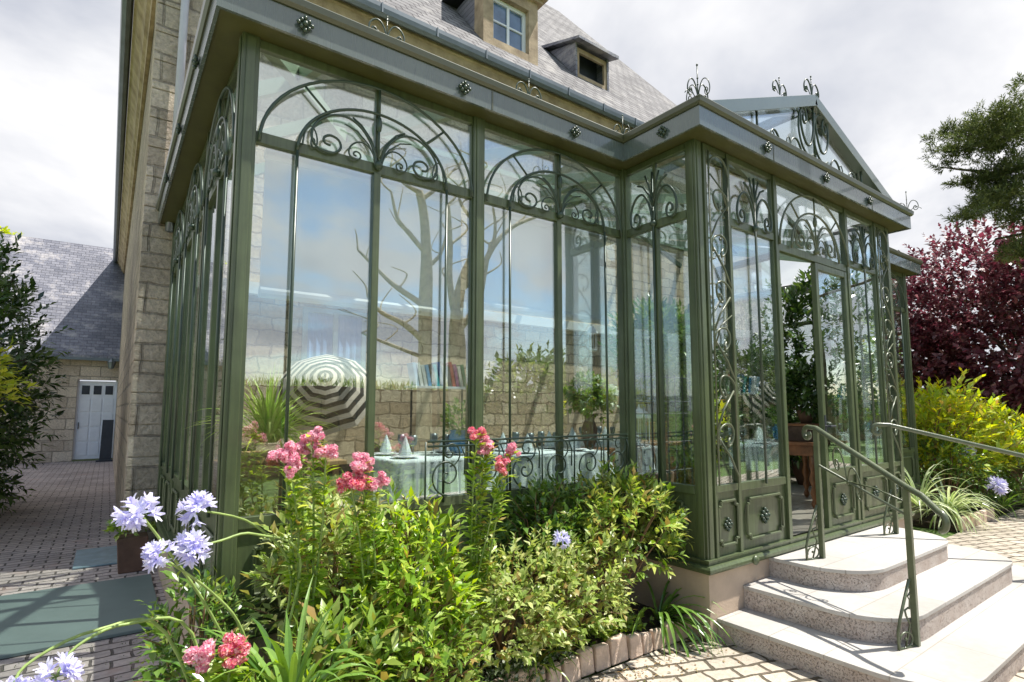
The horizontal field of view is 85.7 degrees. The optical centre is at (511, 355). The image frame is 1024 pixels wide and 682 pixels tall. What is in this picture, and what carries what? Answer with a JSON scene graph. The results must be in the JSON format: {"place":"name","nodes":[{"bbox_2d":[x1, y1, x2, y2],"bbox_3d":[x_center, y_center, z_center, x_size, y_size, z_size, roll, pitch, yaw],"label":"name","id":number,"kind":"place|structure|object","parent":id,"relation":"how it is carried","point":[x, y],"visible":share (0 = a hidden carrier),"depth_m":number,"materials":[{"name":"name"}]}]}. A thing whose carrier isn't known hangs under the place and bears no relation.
{"place":"outdoors","nodes":[
{"label":"outdoors","id":0,"kind":"place"},
{"bbox_2d":[0,461,180,681],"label":"path","id":1,"kind":"structure","parent":0,"point":[65,493],"depth_m":6.53,"materials":[{"name":"stone"}]},
{"bbox_2d":[0,336,40,414],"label":"yellow green bush","id":2,"kind":"object","parent":1,"relation":"on","point":[10,387],"visible":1,"depth_m":6.49,"materials":[{"name":"green plant"}]},
{"bbox_2d":[0,228,74,515],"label":"laurel bush","id":3,"kind":"object","parent":1,"relation":"on","point":[13,438],"visible":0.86,"depth_m":8.36,"materials":[{"name":"green plant"}]},
{"bbox_2d":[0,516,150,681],"bbox_3d":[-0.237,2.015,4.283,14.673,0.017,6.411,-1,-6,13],"label":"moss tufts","id":4,"kind":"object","parent":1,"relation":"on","point":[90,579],"visible":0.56,"depth_m":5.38,"materials":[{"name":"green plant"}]},
{"bbox_2d":[0,574,159,659],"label":"ground plate","id":5,"kind":"object","parent":1,"relation":"on","point":[37,621],"visible":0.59,"depth_m":4.30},
{"bbox_2d":[72,545,116,569],"bbox_3d":[-4.495,2.177,5.995,0.400,0.018,0.880,4,-7,-36],"label":"drain cover","id":6,"kind":"object","parent":1,"relation":"on","point":[94,557],"visible":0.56,"depth_m":5.92,"materials":[{"name":"metal"}]},
{"bbox_2d":[96,420,113,461],"bbox_3d":[-12.636,2.635,17.189,0.440,1.280,0.250,4,-7,-36],"label":"sign board","id":7,"kind":"object","parent":1,"relation":"on","point":[106,442],"visible":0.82,"depth_m":17.19,"materials":[{"name":"metal"}]},
{"bbox_2d":[102,507,157,573],"bbox_3d":[-3.827,1.823,5.599,0.562,0.655,0.564,4,-7,-36],"label":"flower pot","id":8,"kind":"object","parent":1,"relation":"on","point":[129,550],"visible":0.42,"depth_m":5.45,"materials":[{"name":"brown ceramic"}]},
{"bbox_2d":[0,0,1023,413],"label":"sky","id":9,"kind":"structure","parent":0,"point":[887,72],"materials":[{"name":"white"}]},
{"bbox_2d":[71,413,1023,681],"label":"ground","id":10,"kind":"structure","parent":0,"point":[923,529],"depth_m":7.54,"materials":[{"name":"stone"}]},
{"bbox_2d":[0,226,22,234],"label":"roadside tree","id":11,"kind":"object","parent":10,"relation":"on","point":[7,231],"visible":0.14,"depth_m":23.01,"materials":[{"name":"yellow plant"}]},
{"bbox_2d":[0,233,124,463],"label":"outbuilding","id":12,"kind":"structure","parent":10,"relation":"on","point":[82,285],"depth_m":17.82,"materials":[{"name":"stone"}]},
{"bbox_2d":[72,379,117,459],"bbox_3d":[-13.279,2.012,17.600,1.030,2.500,0.130,4,-7,-36],"label":"door","id":13,"kind":"structure","parent":12,"relation":"in","point":[95,400],"depth_m":17.54,"materials":[{"name":"white paint"}]},
{"bbox_2d":[112,0,768,544],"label":"stone house","id":14,"kind":"structure","parent":10,"relation":"on","point":[554,56],"depth_m":8.51,"materials":[{"name":"stone"}]},
{"bbox_2d":[153,0,922,680],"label":"conservatory","id":15,"kind":"object","parent":10,"relation":"on","point":[227,328],"visible":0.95,"depth_m":4.35,"materials":[{"name":"green paint"}]},
{"bbox_2d":[188,366,339,516],"bbox_3d":[-1.471,0.749,3.323,0.940,1.442,0.892,4,-7,-36],"label":"spiky plant","id":16,"kind":"object","parent":15,"relation":"on","point":[261,477],"visible":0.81,"depth_m":3.28,"materials":[{"name":"green plant"}]},
{"bbox_2d":[275,354,366,444],"bbox_3d":[-1.891,0.822,5.579,0.762,1.735,0.817,-3,-7,32],"label":"striped umbrella","id":17,"kind":"object","parent":15,"relation":"on","point":[336,384],"visible":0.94,"depth_m":5.41,"materials":[{"name":"fabric"}]},
{"bbox_2d":[307,457,346,508],"bbox_3d":[-1.953,1.225,4.541,0.950,0.730,0.700,4,-7,-36],"label":"table","id":18,"kind":"object","parent":15,"relation":"on","point":[337,462],"visible":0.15,"depth_m":4.55,"materials":[{"name":"brown wood"}]},
{"bbox_2d":[306,464,352,506],"bbox_3d":[-1.620,1.244,5.090,0.540,0.800,0.458,-3,-6,29],"label":"wicker chair","id":19,"kind":"object","parent":15,"relation":"on","point":[344,468],"visible":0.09,"depth_m":4.90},
{"bbox_2d":[301,307,366,368],"bbox_3d":[-2.283,-0.028,7.098,0.820,1.130,0.047,4,-7,-36],"label":"window","id":20,"kind":"structure","parent":15,"relation":"attached to","point":[339,333],"depth_m":7.11,"materials":[{"name":"glass"}]},
{"bbox_2d":[258,148,462,319],"bbox_3d":[-0.884,-0.718,3.484,1.290,0.867,0.072,4,-7,-36],"label":"roller blind","id":21,"kind":"object","parent":15,"relation":"attached to","point":[332,250],"visible":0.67,"depth_m":3.40,"materials":[{"name":"fabric"}]},
{"bbox_2d":[404,385,465,451],"bbox_3d":[-0.733,1.001,5.593,0.720,1.380,0.180,4,-7,-36],"label":"console table","id":22,"kind":"object","parent":15,"relation":"on","point":[411,387],"depth_m":5.53,"materials":[{"name":"white paint"}]},
{"bbox_2d":[407,362,418,385],"bbox_3d":[-0.985,0.181,5.494,0.081,0.230,0.130,4,-7,-36],"label":"book","id":23,"kind":"object","parent":22,"relation":"on","point":[412,373],"visible":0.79,"depth_m":5.46,"materials":[{"name":"paper"}]},
{"bbox_2d":[416,362,423,385],"bbox_3d":[-0.948,0.183,5.521,0.081,0.231,0.130,4,-7,-36],"label":"book","id":24,"kind":"object","parent":22,"relation":"on","point":[419,373],"visible":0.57,"depth_m":5.47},
{"bbox_2d":[420,365,427,385],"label":"book","id":25,"kind":"object","parent":22,"relation":"on","point":[423,372],"visible":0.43,"depth_m":5.50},
{"bbox_2d":[424,365,431,385],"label":"book","id":26,"kind":"object","parent":22,"relation":"on","point":[429,383],"visible":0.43,"depth_m":5.52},
{"bbox_2d":[426,364,435,385],"bbox_3d":[-0.836,0.195,5.602,0.080,0.224,0.130,4,-7,-36],"label":"book","id":27,"kind":"object","parent":22,"relation":"on","point":[432,377],"visible":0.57,"depth_m":5.55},
{"bbox_2d":[432,364,439,385],"bbox_3d":[-0.798,0.199,5.629,0.079,0.220,0.130,4,-7,-36],"label":"book","id":28,"kind":"object","parent":22,"relation":"on","point":[435,371],"visible":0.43,"depth_m":5.58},
{"bbox_2d":[431,362,442,385],"bbox_3d":[-0.763,0.188,5.655,0.085,0.248,0.130,4,-7,-36],"label":"book","id":29,"kind":"object","parent":22,"relation":"on","point":[439,373],"visible":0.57,"depth_m":5.60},
{"bbox_2d":[446,366,451,385],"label":"book","id":30,"kind":"object","parent":22,"relation":"on","point":[448,376],"visible":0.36,"depth_m":5.66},
{"bbox_2d":[446,362,455,386],"bbox_3d":[-0.652,0.193,5.736,0.086,0.254,0.130,4,-7,-36],"label":"book","id":31,"kind":"object","parent":22,"relation":"on","point":[449,364],"visible":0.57,"depth_m":5.68,"materials":[{"name":"paper"}]},
{"bbox_2d":[452,364,459,386],"bbox_3d":[-0.613,0.206,5.763,0.082,0.233,0.130,4,-7,-36],"label":"book","id":32,"kind":"object","parent":22,"relation":"on","point":[455,375],"visible":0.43,"depth_m":5.71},
{"bbox_2d":[456,366,462,386],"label":"book","id":33,"kind":"object","parent":22,"relation":"on","point":[459,376],"visible":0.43,"depth_m":5.74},
{"bbox_2d":[456,365,465,386],"bbox_3d":[-0.539,0.211,5.817,0.082,0.234,0.130,4,-7,-36],"label":"book","id":34,"kind":"object","parent":22,"relation":"on","point":[463,375],"visible":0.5,"depth_m":5.76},
{"bbox_2d":[484,204,608,324],"bbox_3d":[0.277,-0.681,4.329,1.280,0.777,0.072,4,-7,-36],"label":"roller blind","id":35,"kind":"object","parent":15,"relation":"attached to","point":[532,268],"visible":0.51,"depth_m":4.26,"materials":[{"name":"fabric"}]},
{"bbox_2d":[586,214,597,351],"bbox_3d":[0.910,-0.920,6.346,0.150,1.740,0.130,4,-7,-36],"label":"hanging lantern","id":36,"kind":"object","parent":15,"relation":"hanging from","point":[592,330],"visible":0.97,"depth_m":6.25,"materials":[{"name":"white paint"}]},
{"bbox_2d":[569,446,615,468],"bbox_3d":[0.861,1.378,6.088,0.400,0.725,0.400,4,-7,-36],"label":"plant stand","id":37,"kind":"object","parent":15,"relation":"on","point":[611,450],"visible":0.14,"depth_m":6.04,"materials":[{"name":"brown wood"}]},
{"bbox_2d":[563,370,618,446],"bbox_3d":[0.887,0.584,6.189,0.710,0.855,0.599,1,-6,-11],"label":"flower vase","id":38,"kind":"object","parent":37,"relation":"on","point":[589,400],"visible":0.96,"depth_m":6.08,"materials":[{"name":"green plant"}]},
{"bbox_2d":[636,404,651,477],"bbox_3d":[1.494,1.172,6.446,0.320,1.205,0.320,4,-7,-36],"label":"white birdcage","id":39,"kind":"object","parent":15,"relation":"on","point":[639,446],"visible":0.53,"depth_m":6.41,"materials":[{"name":"paint"}]},
{"bbox_2d":[597,294,712,481],"bbox_3d":[1.923,0.471,7.055,1.647,2.717,1.375,4,-7,-36],"label":"indoor tree","id":40,"kind":"object","parent":15,"relation":"on","point":[676,358],"visible":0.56,"depth_m":6.83,"materials":[{"name":"green plant"}]},
{"bbox_2d":[634,367,692,484],"bbox_3d":[1.502,0.901,5.422,0.856,1.545,0.017,4,-7,-36],"label":"iron trellis","id":41,"kind":"object","parent":15,"relation":"on","point":[667,413],"visible":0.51,"depth_m":5.48,"materials":[{"name":"metal"}]},
{"bbox_2d":[645,422,721,483],"bbox_3d":[2.821,1.544,8.933,1.300,0.945,0.600,4,-7,-36],"label":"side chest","id":42,"kind":"object","parent":15,"relation":"on","point":[680,473],"visible":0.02,"depth_m":8.49,"materials":[{"name":"brown wood"}]},
{"bbox_2d":[648,308,748,463],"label":"indoor plant","id":43,"kind":"object","parent":15,"relation":"on","point":[726,325],"visible":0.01,"depth_m":10.50,"materials":[{"name":"green plant"}]},
{"bbox_2d":[664,361,751,484],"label":"indoor plant","id":44,"kind":"object","parent":15,"relation":"on","point":[680,428],"visible":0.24,"depth_m":7.79,"materials":[{"name":"green plant"}]},
{"bbox_2d":[672,305,808,474],"bbox_3d":[3.876,0.723,9.225,2.073,3.144,2.273,4,-7,-36],"label":"indoor plant","id":45,"kind":"object","parent":15,"relation":"on","point":[753,460],"visible":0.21,"depth_m":8.85,"materials":[{"name":"green plant"}]},
{"bbox_2d":[715,252,779,483],"bbox_3d":[2.168,0.352,4.975,0.103,2.481,0.655,3,-6,-28],"label":"window","id":46,"kind":"structure","parent":15,"relation":"in","point":[728,473],"depth_m":5.17,"materials":[{"name":"glass"}]},
{"bbox_2d":[727,266,873,485],"bbox_3d":[4.609,0.272,8.720,2.251,3.435,2.210,4,-7,-36],"label":"indoor plant","id":47,"kind":"object","parent":15,"relation":"on","point":[794,308],"visible":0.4,"depth_m":8.50,"materials":[{"name":"green plant"}]},
{"bbox_2d":[766,440,849,507],"bbox_3d":[3.689,1.435,6.857,0.900,0.760,0.600,4,-7,-36],"label":"table","id":48,"kind":"object","parent":15,"relation":"on","point":[804,450],"visible":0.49,"depth_m":6.63,"materials":[{"name":"brown wood"}]},
{"bbox_2d":[788,423,819,441],"bbox_3d":[3.672,0.948,6.892,0.560,0.214,0.400,4,-7,-36],"label":"wooden box","id":49,"kind":"object","parent":48,"relation":"on","point":[794,431],"visible":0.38,"depth_m":6.73,"materials":[{"name":"brown wood"}]},
{"bbox_2d":[769,353,841,422],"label":"potted plant","id":50,"kind":"object","parent":49,"relation":"on","point":[794,381],"visible":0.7,"depth_m":6.83,"materials":[{"name":"green plant"}]},
{"bbox_2d":[810,262,860,527],"bbox_3d":[3.102,0.377,5.229,0.655,2.481,0.103,4,-7,-36],"label":"door","id":51,"kind":"structure","parent":15,"relation":"in","point":[841,505],"depth_m":5.15,"materials":[{"name":"green paint"}]},
{"bbox_2d":[492,614,692,681],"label":"bed edging","id":52,"kind":"object","parent":10,"relation":"on","point":[617,649],"visible":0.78,"depth_m":3.44,"materials":[{"name":"beige stone"}]},
{"bbox_2d":[837,218,1023,440],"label":"plum tree","id":53,"kind":"object","parent":10,"relation":"on","point":[943,346],"visible":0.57,"depth_m":11.82,"materials":[{"name":"purple plant"}]},
{"bbox_2d":[917,72,1023,269],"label":"pine tree","id":54,"kind":"object","parent":10,"relation":"on","point":[996,130],"visible":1,"depth_m":9.71,"materials":[{"name":"green plant"}]},
{"bbox_2d":[956,507,994,530],"bbox_3d":[6.504,2.279,7.734,1.425,0.160,0.070,4,-7,-36],"label":"bed edging","id":55,"kind":"object","parent":10,"relation":"on","point":[984,512],"visible":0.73,"depth_m":7.71,"materials":[{"name":"beige stone"}]},
{"bbox_2d":[425,479,1023,681],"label":"soil bed","id":56,"kind":"object","parent":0,"point":[924,523],"visible":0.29,"depth_m":4.18,"materials":[{"name":"soil"}]},
{"bbox_2d":[0,616,204,681],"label":"agapanthus","id":57,"kind":"object","parent":56,"relation":"in","point":[71,668],"visible":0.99,"depth_m":1.75,"materials":[{"name":"green plant"}]},
{"bbox_2d":[129,643,234,681],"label":"agapanthus","id":58,"kind":"object","parent":56,"relation":"in","point":[195,676],"visible":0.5,"depth_m":2.13,"materials":[{"name":"green plant"}]},
{"bbox_2d":[129,555,261,681],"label":"leafy green shrub","id":59,"kind":"object","parent":56,"relation":"on","point":[166,651],"visible":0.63,"depth_m":2.52,"materials":[{"name":"green plant"}]},
{"bbox_2d":[182,631,250,681],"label":"pink flowering plant","id":60,"kind":"object","parent":56,"relation":"on","point":[203,656],"visible":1,"depth_m":1.90,"materials":[{"name":"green plant"}]},
{"bbox_2d":[111,490,344,681],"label":"agapanthus","id":61,"kind":"object","parent":56,"relation":"in","point":[193,541],"visible":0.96,"depth_m":1.99,"materials":[{"name":"purple plant"}]},
{"bbox_2d":[227,641,326,681],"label":"leafy green shrub","id":62,"kind":"object","parent":56,"relation":"on","point":[248,673],"visible":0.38,"depth_m":2.06,"materials":[{"name":"green plant"}]},
{"bbox_2d":[185,574,383,681],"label":"agapanthus","id":63,"kind":"object","parent":56,"relation":"in","point":[288,667],"visible":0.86,"depth_m":2.07,"materials":[{"name":"green plant"}]},
{"bbox_2d":[266,426,339,639],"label":"pink flowering plant","id":64,"kind":"object","parent":56,"relation":"on","point":[294,465],"visible":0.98,"depth_m":2.45,"materials":[{"name":"green plant"}]},
{"bbox_2d":[224,487,423,681],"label":"variegated shrub","id":65,"kind":"object","parent":56,"relation":"on","point":[272,569],"visible":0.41,"depth_m":2.69,"materials":[{"name":"green plant"}]},
{"bbox_2d":[250,584,414,681],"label":"leafy green shrub","id":66,"kind":"object","parent":56,"relation":"on","point":[334,630],"visible":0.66,"depth_m":2.33,"materials":[{"name":"green plant"}]},
{"bbox_2d":[336,451,390,640],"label":"pink flowering plant","id":67,"kind":"object","parent":56,"relation":"on","point":[359,479],"visible":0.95,"depth_m":2.57,"materials":[{"name":"green plant"}]},
{"bbox_2d":[326,477,496,680],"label":"lime green shrub","id":68,"kind":"object","parent":56,"relation":"on","point":[441,574],"visible":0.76,"depth_m":2.72,"materials":[{"name":"green plant"}]},
{"bbox_2d":[345,596,500,681],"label":"lime green shrub","id":69,"kind":"object","parent":56,"relation":"on","point":[456,653],"visible":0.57,"depth_m":2.55,"materials":[{"name":"green plant"}]},
{"bbox_2d":[458,426,520,677],"bbox_3d":[-0.147,1.100,3.012,0.366,1.435,0.333,4,-7,-36],"label":"pink flowering plant","id":70,"kind":"object","parent":56,"relation":"on","point":[486,445],"visible":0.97,"depth_m":2.98,"materials":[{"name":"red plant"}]},
{"bbox_2d":[407,639,575,681],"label":"ground cover","id":71,"kind":"object","parent":56,"relation":"on","point":[515,666],"visible":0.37,"depth_m":3.02,"materials":[{"name":"green plant"}]},
{"bbox_2d":[414,519,595,681],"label":"pale leaved shrub","id":72,"kind":"object","parent":56,"relation":"on","point":[553,621],"visible":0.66,"depth_m":3.01,"materials":[{"name":"green plant"}]},
{"bbox_2d":[482,469,611,621],"bbox_3d":[0.206,1.322,3.653,1.052,1.122,0.671,4,-7,-36],"label":"glossy evergreen shrub","id":73,"kind":"object","parent":56,"relation":"on","point":[558,520],"visible":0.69,"depth_m":3.62,"materials":[{"name":"green plant"}]},
{"bbox_2d":[512,529,593,681],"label":"agapanthus","id":74,"kind":"object","parent":56,"relation":"on","point":[560,538],"visible":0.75,"depth_m":3.10,"materials":[{"name":"green plant"}]},
{"bbox_2d":[518,631,591,681],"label":"agapanthus","id":75,"kind":"object","parent":56,"relation":"on","point":[540,658],"visible":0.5,"depth_m":3.12,"materials":[{"name":"green plant"}]},
{"bbox_2d":[491,607,653,674],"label":"ground cover","id":76,"kind":"object","parent":56,"relation":"on","point":[611,627],"visible":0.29,"depth_m":3.59,"materials":[{"name":"green plant"}]},
{"bbox_2d":[506,515,641,651],"bbox_3d":[0.417,1.437,3.469,1.001,0.862,0.769,4,-7,-36],"label":"pale leaved shrub","id":77,"kind":"object","parent":56,"relation":"on","point":[614,593],"visible":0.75,"depth_m":3.32,"materials":[{"name":"green plant"}]},
{"bbox_2d":[540,451,694,622],"bbox_3d":[0.760,1.292,3.852,0.971,1.220,1.154,-5,-7,39],"label":"glossy evergreen shrub","id":78,"kind":"object","parent":56,"relation":"on","point":[645,499],"visible":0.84,"depth_m":3.79,"materials":[{"name":"green plant"}]},
{"bbox_2d":[631,580,735,659],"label":"agapanthus","id":79,"kind":"object","parent":56,"relation":"on","point":[664,613],"visible":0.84,"depth_m":3.75,"materials":[{"name":"green plant"}]},
{"bbox_2d":[904,460,969,535],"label":"agapanthus","id":80,"kind":"object","parent":56,"relation":"on","point":[916,501],"visible":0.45,"depth_m":7.50,"materials":[{"name":"plant"}]},
{"bbox_2d":[865,367,1017,507],"bbox_3d":[6.659,1.348,8.867,2.498,2.251,2.075,4,-7,-36],"label":"golden shrub","id":81,"kind":"object","parent":56,"relation":"on","point":[934,416],"visible":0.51,"depth_m":8.39,"materials":[{"name":"yellow plant"}]},
{"bbox_2d":[902,424,999,503],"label":"green shrub","id":82,"kind":"object","parent":56,"relation":"on","point":[964,473],"visible":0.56,"depth_m":8.12,"materials":[{"name":"green plant"}]},
{"bbox_2d":[911,469,1011,533],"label":"agapanthus","id":83,"kind":"object","parent":56,"relation":"on","point":[957,503],"visible":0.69,"depth_m":7.55,"materials":[{"name":"plant"}]},
{"bbox_2d":[902,379,1023,500],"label":"golden shrub","id":84,"kind":"object","parent":56,"relation":"on","point":[1006,434],"visible":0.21,"depth_m":9.03,"materials":[{"name":"yellow plant"}]},
{"bbox_2d":[924,452,1011,515],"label":"green shrub","id":85,"kind":"object","parent":56,"relation":"on","point":[982,488],"visible":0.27,"depth_m":8.36,"materials":[{"name":"green plant"}]},
{"bbox_2d":[957,445,1013,512],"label":"agapanthus","id":86,"kind":"object","parent":56,"relation":"on","point":[973,448],"visible":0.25,"depth_m":8.25,"materials":[{"name":"green plant"}]},
{"bbox_2d":[954,393,1023,495],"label":"golden shrub","id":87,"kind":"object","parent":56,"relation":"on","point":[1006,411],"visible":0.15,"depth_m":9.76,"materials":[{"name":"yellow plant"}]},
{"bbox_2d":[971,475,1023,521],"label":"agapanthus","id":88,"kind":"object","parent":56,"relation":"on","point":[1002,485],"visible":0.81,"depth_m":8.10,"materials":[{"name":"purple plant"}]},
{"bbox_2d":[993,446,1023,503],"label":"green shrub","id":89,"kind":"object","parent":56,"relation":"on","point":[1012,483],"visible":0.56,"depth_m":8.86,"materials":[{"name":"green plant"}]},
{"bbox_2d":[577,507,1023,681],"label":"paving","id":90,"kind":"structure","parent":0,"point":[1000,538],"depth_m":3.51,"materials":[{"name":"stone"}]},
{"bbox_2d":[591,637,739,681],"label":"leaf litter","id":91,"kind":"object","parent":90,"relation":"on","point":[662,664],"visible":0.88,"depth_m":3.45,"materials":[{"name":"plant"}]},
{"bbox_2d":[717,525,1023,681],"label":"stone steps","id":92,"kind":"structure","parent":90,"relation":"on","point":[833,616],"depth_m":3.78,"materials":[{"name":"stone"}]},
{"bbox_2d":[802,425,949,650],"bbox_3d":[2.396,1.165,3.812,0.193,1.341,1.321,1,-6,-7],"label":"handrail","id":93,"kind":"object","parent":92,"relation":"on","point":[911,581],"visible":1,"depth_m":3.58,"materials":[{"name":"metal"}]},
{"bbox_2d":[870,422,1023,535],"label":"handrail","id":94,"kind":"object","parent":92,"relation":"on","point":[893,492],"visible":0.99,"depth_m":5.12,"materials":[{"name":"metal"}]},
{"bbox_3d":[-0.777,1.266,4.963,1.000,0.730,0.800,4,-7,-36],"label":"table","id":95,"kind":"object","parent":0,"visible":0},
{"bbox_2d":[347,451,500,504],"bbox_3d":[-0.780,1.163,4.972,1.203,0.536,0.995,4,-7,-36],"label":"tablecloth","id":96,"kind":"object","parent":95,"relation":"on","point":[406,473],"visible":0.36,"depth_m":4.55,"materials":[{"name":"white fabric"}]},
{"bbox_2d":[374,452,398,454],"bbox_3d":[-1.137,0.883,4.985,0.244,0.018,0.244,4,-7,-36],"label":"plate","id":97,"kind":"object","parent":96,"relation":"on","point":[379,453],"visible":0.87,"depth_m":5.02,"materials":[{"name":"ceramic"}]},
{"bbox_2d":[380,435,391,452],"bbox_3d":[-1.135,0.793,4.995,0.105,0.160,0.107,4,-7,-36],"label":"napkin","id":98,"kind":"object","parent":97,"relation":"on","point":[385,447],"visible":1,"depth_m":4.96,"materials":[{"name":"white fabric"}]},
{"bbox_2d":[391,455,419,457],"bbox_3d":[-0.902,0.852,4.663,0.244,0.018,0.244,4,-7,-36],"label":"plate","id":99,"kind":"object","parent":96,"relation":"on","point":[398,456],"visible":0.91,"depth_m":4.70,"materials":[{"name":"white ceramic"}]},
{"bbox_2d":[399,436,410,455],"bbox_3d":[-0.900,0.762,4.673,0.105,0.160,0.107,4,-7,-36],"label":"napkin","id":100,"kind":"object","parent":99,"relation":"on","point":[405,450],"visible":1,"depth_m":4.64,"materials":[{"name":"white fabric"}]},
{"bbox_2d":[409,435,417,454],"bbox_3d":[-0.869,0.789,4.854,0.076,0.180,0.076,4,-7,-36],"label":"wine glass","id":101,"kind":"object","parent":96,"relation":"on","point":[413,439],"visible":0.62,"depth_m":4.83,"materials":[{"name":"glass"}]},
{"bbox_2d":[430,433,437,452],"bbox_3d":[-0.744,0.827,5.241,0.076,0.180,0.076,4,-7,-36],"label":"wine glass","id":102,"kind":"object","parent":96,"relation":"on","point":[433,436],"visible":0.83,"depth_m":5.22,"materials":[{"name":"glass"}]},
{"bbox_2d":[436,397,485,454],"bbox_3d":[-0.478,0.635,5.073,0.443,0.527,0.467,4,-7,-36],"label":"blue vase","id":103,"kind":"object","parent":96,"relation":"on","point":[456,434],"visible":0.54,"depth_m":5.00,"materials":[{"name":"ceramic"}]},
{"bbox_3d":[0.270,1.316,5.475,1.100,0.730,0.800,4,-7,-36],"label":"table","id":104,"kind":"object","parent":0,"visible":0},
{"bbox_2d":[491,447,614,488],"bbox_3d":[0.268,1.213,5.484,1.310,0.536,0.995,4,-7,-36],"label":"tablecloth","id":105,"kind":"object","parent":104,"relation":"on","point":[548,453],"visible":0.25,"depth_m":5.13,"materials":[{"name":"white fabric"}]},
{"bbox_3d":[0.145,0.902,5.175,0.244,0.018,0.244,4,-7,-36],"label":"plate","id":106,"kind":"object","parent":105,"relation":"on","visible":0},
{"bbox_2d":[523,434,532,450],"bbox_3d":[0.148,0.811,5.186,0.105,0.160,0.107,4,-7,-36],"label":"napkin","id":107,"kind":"object","parent":106,"relation":"on","point":[526,446],"visible":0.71,"depth_m":5.15,"materials":[{"name":"white fabric"}]},
{"bbox_3d":[1.145,1.479,7.155,1.000,0.730,0.800,4,-7,-36],"label":"table","id":108,"kind":"object","parent":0,"visible":0},
{"bbox_2d":[554,439,654,475],"bbox_3d":[1.142,1.377,7.164,1.203,0.536,0.995,4,-7,-36],"label":"tablecloth","id":109,"kind":"object","parent":108,"relation":"on","point":[648,451],"visible":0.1,"depth_m":6.97,"materials":[{"name":"white fabric"}]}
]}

